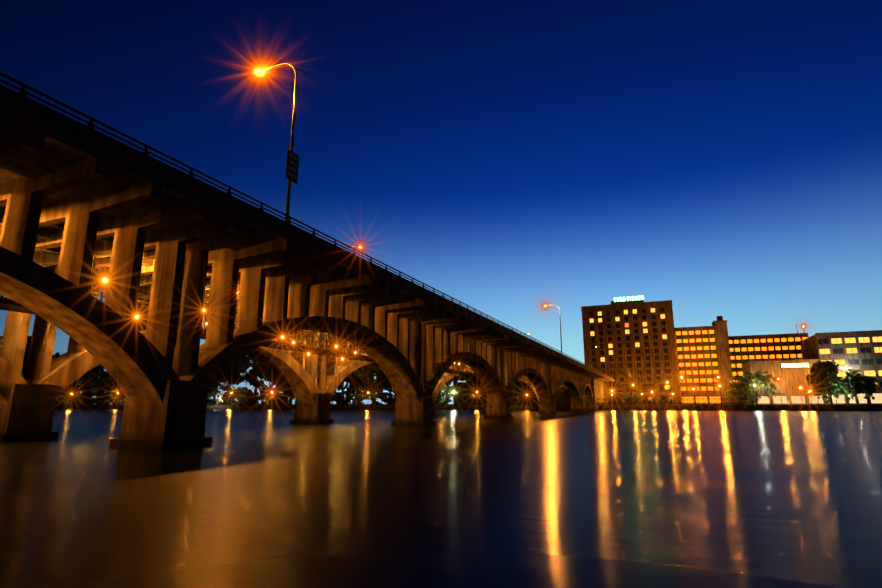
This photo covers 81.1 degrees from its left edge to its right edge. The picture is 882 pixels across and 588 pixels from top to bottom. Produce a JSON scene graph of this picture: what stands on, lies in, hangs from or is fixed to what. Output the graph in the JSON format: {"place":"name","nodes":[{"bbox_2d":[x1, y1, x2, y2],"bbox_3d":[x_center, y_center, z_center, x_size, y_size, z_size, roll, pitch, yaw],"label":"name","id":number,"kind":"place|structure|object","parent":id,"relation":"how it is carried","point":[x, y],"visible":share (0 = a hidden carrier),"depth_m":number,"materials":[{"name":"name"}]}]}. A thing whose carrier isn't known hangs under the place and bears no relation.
{"place":"outdoors","nodes":[
{"label":"outdoors","id":0,"kind":"place"},
{"bbox_2d":[56,404,452,404],"bbox_3d":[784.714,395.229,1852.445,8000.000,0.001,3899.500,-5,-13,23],"label":"bank land","id":1,"kind":"structure","parent":0,"point":[292,404],"depth_m":296.42,"materials":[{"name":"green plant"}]},
{"bbox_2d":[21,352,61,377],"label":"park tree","id":2,"kind":"object","parent":1,"relation":"on","point":[24,367],"visible":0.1,"depth_m":227.31,"materials":[{"name":"green plant"}]},
{"bbox_2d":[54,356,86,390],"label":"park tree","id":3,"kind":"object","parent":1,"relation":"on","point":[77,386],"visible":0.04,"depth_m":230.62,"materials":[{"name":"green plant"}]},
{"bbox_2d":[77,370,107,391],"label":"park tree","id":4,"kind":"object","parent":1,"relation":"on","point":[86,378],"visible":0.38,"depth_m":216.21,"materials":[{"name":"green plant"}]},
{"bbox_2d":[88,364,119,404],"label":"park tree","id":5,"kind":"object","parent":1,"relation":"on","point":[100,379],"visible":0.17,"depth_m":205.62,"materials":[{"name":"green plant"}]},
{"bbox_2d":[216,393,222,403],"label":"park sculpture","id":6,"kind":"object","parent":1,"relation":"on","point":[221,400],"visible":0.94,"depth_m":195.70,"materials":[{"name":"white"}]},
{"bbox_2d":[213,370,234,404],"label":"park tree","id":7,"kind":"object","parent":1,"relation":"on","point":[224,377],"visible":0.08,"depth_m":205.00,"materials":[{"name":"green plant"}]},
{"bbox_2d":[219,370,247,397],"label":"park tree","id":8,"kind":"object","parent":1,"relation":"on","point":[237,378],"visible":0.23,"depth_m":212.50,"materials":[{"name":"green plant"}]},
{"bbox_2d":[230,353,275,394],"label":"park tree","id":9,"kind":"object","parent":1,"relation":"on","point":[243,364],"visible":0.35,"depth_m":198.92,"materials":[{"name":"green plant"}]},
{"bbox_2d":[243,362,282,404],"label":"park tree","id":10,"kind":"object","parent":1,"relation":"on","point":[253,375],"visible":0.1,"depth_m":210.06,"materials":[{"name":"green plant"}]},
{"bbox_2d":[263,367,289,390],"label":"park tree","id":11,"kind":"object","parent":1,"relation":"on","point":[268,373],"visible":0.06,"depth_m":196.82,"materials":[{"name":"green plant"}]},
{"bbox_2d":[270,376,291,404],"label":"park tree","id":12,"kind":"object","parent":1,"relation":"on","point":[276,380],"visible":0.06,"depth_m":203.37,"materials":[{"name":"green plant"}]},
{"bbox_2d":[55,381,530,405],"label":"trees","id":13,"kind":"object","parent":1,"relation":"on","point":[83,396],"visible":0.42,"depth_m":192.05,"materials":[{"name":"green plant"}]},
{"bbox_2d":[338,370,355,404],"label":"park tree","id":14,"kind":"object","parent":1,"relation":"on","point":[347,379],"visible":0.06,"depth_m":189.40,"materials":[{"name":"green plant"}]},
{"bbox_2d":[347,365,374,404],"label":"park tree","id":15,"kind":"object","parent":1,"relation":"on","point":[351,383],"visible":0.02,"depth_m":202.91,"materials":[{"name":"green plant"}]},
{"bbox_2d":[348,363,389,404],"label":"park tree","id":16,"kind":"object","parent":1,"relation":"on","point":[360,373],"visible":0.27,"depth_m":187.63,"materials":[{"name":"green plant"}]},
{"bbox_2d":[376,377,392,392],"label":"park tree","id":17,"kind":"object","parent":1,"relation":"on","point":[388,388],"visible":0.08,"depth_m":203.96,"materials":[{"name":"green plant"}]},
{"bbox_2d":[444,377,458,403],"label":"park tree","id":18,"kind":"object","parent":1,"relation":"on","point":[449,382],"visible":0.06,"depth_m":202.64,"materials":[{"name":"green plant"}]},
{"bbox_2d":[455,375,479,404],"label":"park tree","id":19,"kind":"object","parent":1,"relation":"on","point":[470,383],"depth_m":190.63,"materials":[{"name":"green plant"}]},
{"bbox_2d":[54,405,881,410],"bbox_3d":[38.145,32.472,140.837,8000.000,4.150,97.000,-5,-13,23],"label":"shoreline","id":20,"kind":"structure","parent":1,"relation":"on","point":[618,407],"depth_m":175.66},
{"bbox_2d":[510,383,519,398],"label":"park tree","id":21,"kind":"object","parent":1,"relation":"on","point":[516,387],"visible":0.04,"depth_m":185.69,"materials":[{"name":"green plant"}]},
{"bbox_2d":[621,394,632,404],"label":"tree","id":22,"kind":"object","parent":1,"relation":"on","point":[624,397],"visible":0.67,"depth_m":191.56,"materials":[{"name":"green plant"}]},
{"bbox_2d":[626,390,641,404],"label":"tree","id":23,"kind":"object","parent":1,"relation":"on","point":[636,397],"visible":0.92,"depth_m":188.53,"materials":[{"name":"green plant"}]},
{"bbox_2d":[725,382,756,404],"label":"tree","id":24,"kind":"object","parent":1,"relation":"on","point":[731,391],"visible":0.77,"depth_m":184.89,"materials":[{"name":"green plant"}]},
{"bbox_2d":[729,371,779,404],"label":"tree","id":25,"kind":"object","parent":1,"relation":"on","point":[744,380],"visible":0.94,"depth_m":180.61,"materials":[{"name":"green plant"}]},
{"bbox_2d":[728,333,807,404],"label":"building","id":26,"kind":"structure","parent":1,"relation":"on","point":[744,349],"depth_m":214.63,"materials":[{"name":"concrete"}]},
{"bbox_2d":[805,360,857,404],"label":"tree","id":27,"kind":"object","parent":1,"relation":"on","point":[821,376],"visible":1,"depth_m":170.43,"materials":[{"name":"green plant"}]},
{"bbox_2d":[830,368,879,404],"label":"tree","id":28,"kind":"object","parent":1,"relation":"on","point":[865,384],"visible":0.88,"depth_m":170.66,"materials":[{"name":"green plant"}]},
{"bbox_2d":[0,379,608,450],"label":"bridge piers","id":29,"kind":"structure","parent":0,"point":[176,420],"depth_m":28.80,"materials":[{"name":"brown concrete"}]},
{"bbox_2d":[0,409,881,587],"bbox_3d":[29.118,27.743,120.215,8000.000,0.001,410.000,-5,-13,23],"label":"river water","id":30,"kind":"structure","parent":0,"point":[564,499],"depth_m":11.07,"materials":[{"name":"blue liquid"}]},
{"bbox_2d":[0,0,881,403],"label":"sky","id":31,"kind":"structure","parent":0,"point":[511,159],"materials":[{"name":"blue"}]},
{"bbox_2d":[70,324,855,404],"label":"bank lamp posts","id":32,"kind":"object","parent":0,"point":[633,390],"visible":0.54,"depth_m":187.82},
{"bbox_2d":[454,382,526,404],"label":"trees","id":33,"kind":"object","parent":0,"point":[462,384],"depth_m":214.57,"materials":[{"name":"green plant"}]},
{"bbox_2d":[460,398,743,410],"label":"river walk","id":34,"kind":"structure","parent":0,"point":[631,407],"depth_m":168.14,"materials":[{"name":"brown concrete"}]},
{"bbox_2d":[581,295,681,404],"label":"building","id":35,"kind":"structure","parent":0,"point":[635,338],"depth_m":223.13,"materials":[{"name":"brown concrete"}]},
{"bbox_2d":[674,316,735,404],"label":"building","id":36,"kind":"structure","parent":0,"point":[703,358],"depth_m":215.85,"materials":[{"name":"concrete"}]},
{"bbox_2d":[742,330,881,404],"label":"commercial block","id":37,"kind":"structure","parent":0,"point":[861,351],"depth_m":186.10,"materials":[{"name":"beige concrete"}]},
{"label":"ground surface","id":38,"kind":"structure","parent":0,"visible":0},
{"bbox_2d":[0,84,614,403],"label":"concrete bridge","id":39,"kind":"structure","parent":38,"relation":"on","point":[76,197],"depth_m":27.32,"materials":[{"name":"brown concrete"}]},
{"bbox_2d":[253,62,298,221],"bbox_3d":[-10.142,-8.742,30.843,3.641,11.380,1.000,-5,-13,23],"label":"street lamp","id":40,"kind":"object","parent":39,"relation":"on","point":[292,164],"visible":0.81,"depth_m":30.08,"materials":[{"name":"grey metal"}]},
{"bbox_2d":[103,279,459,363],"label":"bridge lights","id":41,"kind":"object","parent":39,"relation":"on","point":[104,280],"visible":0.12,"depth_m":38.49},
{"bbox_2d":[0,257,568,389],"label":"arch","id":42,"kind":"structure","parent":39,"relation":"on","point":[6,304],"depth_m":44.89,"materials":[{"name":"concrete"}]},
{"bbox_2d":[0,72,613,392],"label":"bridge railing","id":43,"kind":"object","parent":39,"relation":"attached to","point":[182,262],"visible":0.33,"depth_m":25.33,"materials":[{"name":"black metal"}]},
{"bbox_2d":[544,304,561,353],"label":"street lamp","id":44,"kind":"object","parent":39,"relation":"on","point":[560,326],"visible":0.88,"depth_m":107.50,"materials":[{"name":"grey metal"}]}
]}

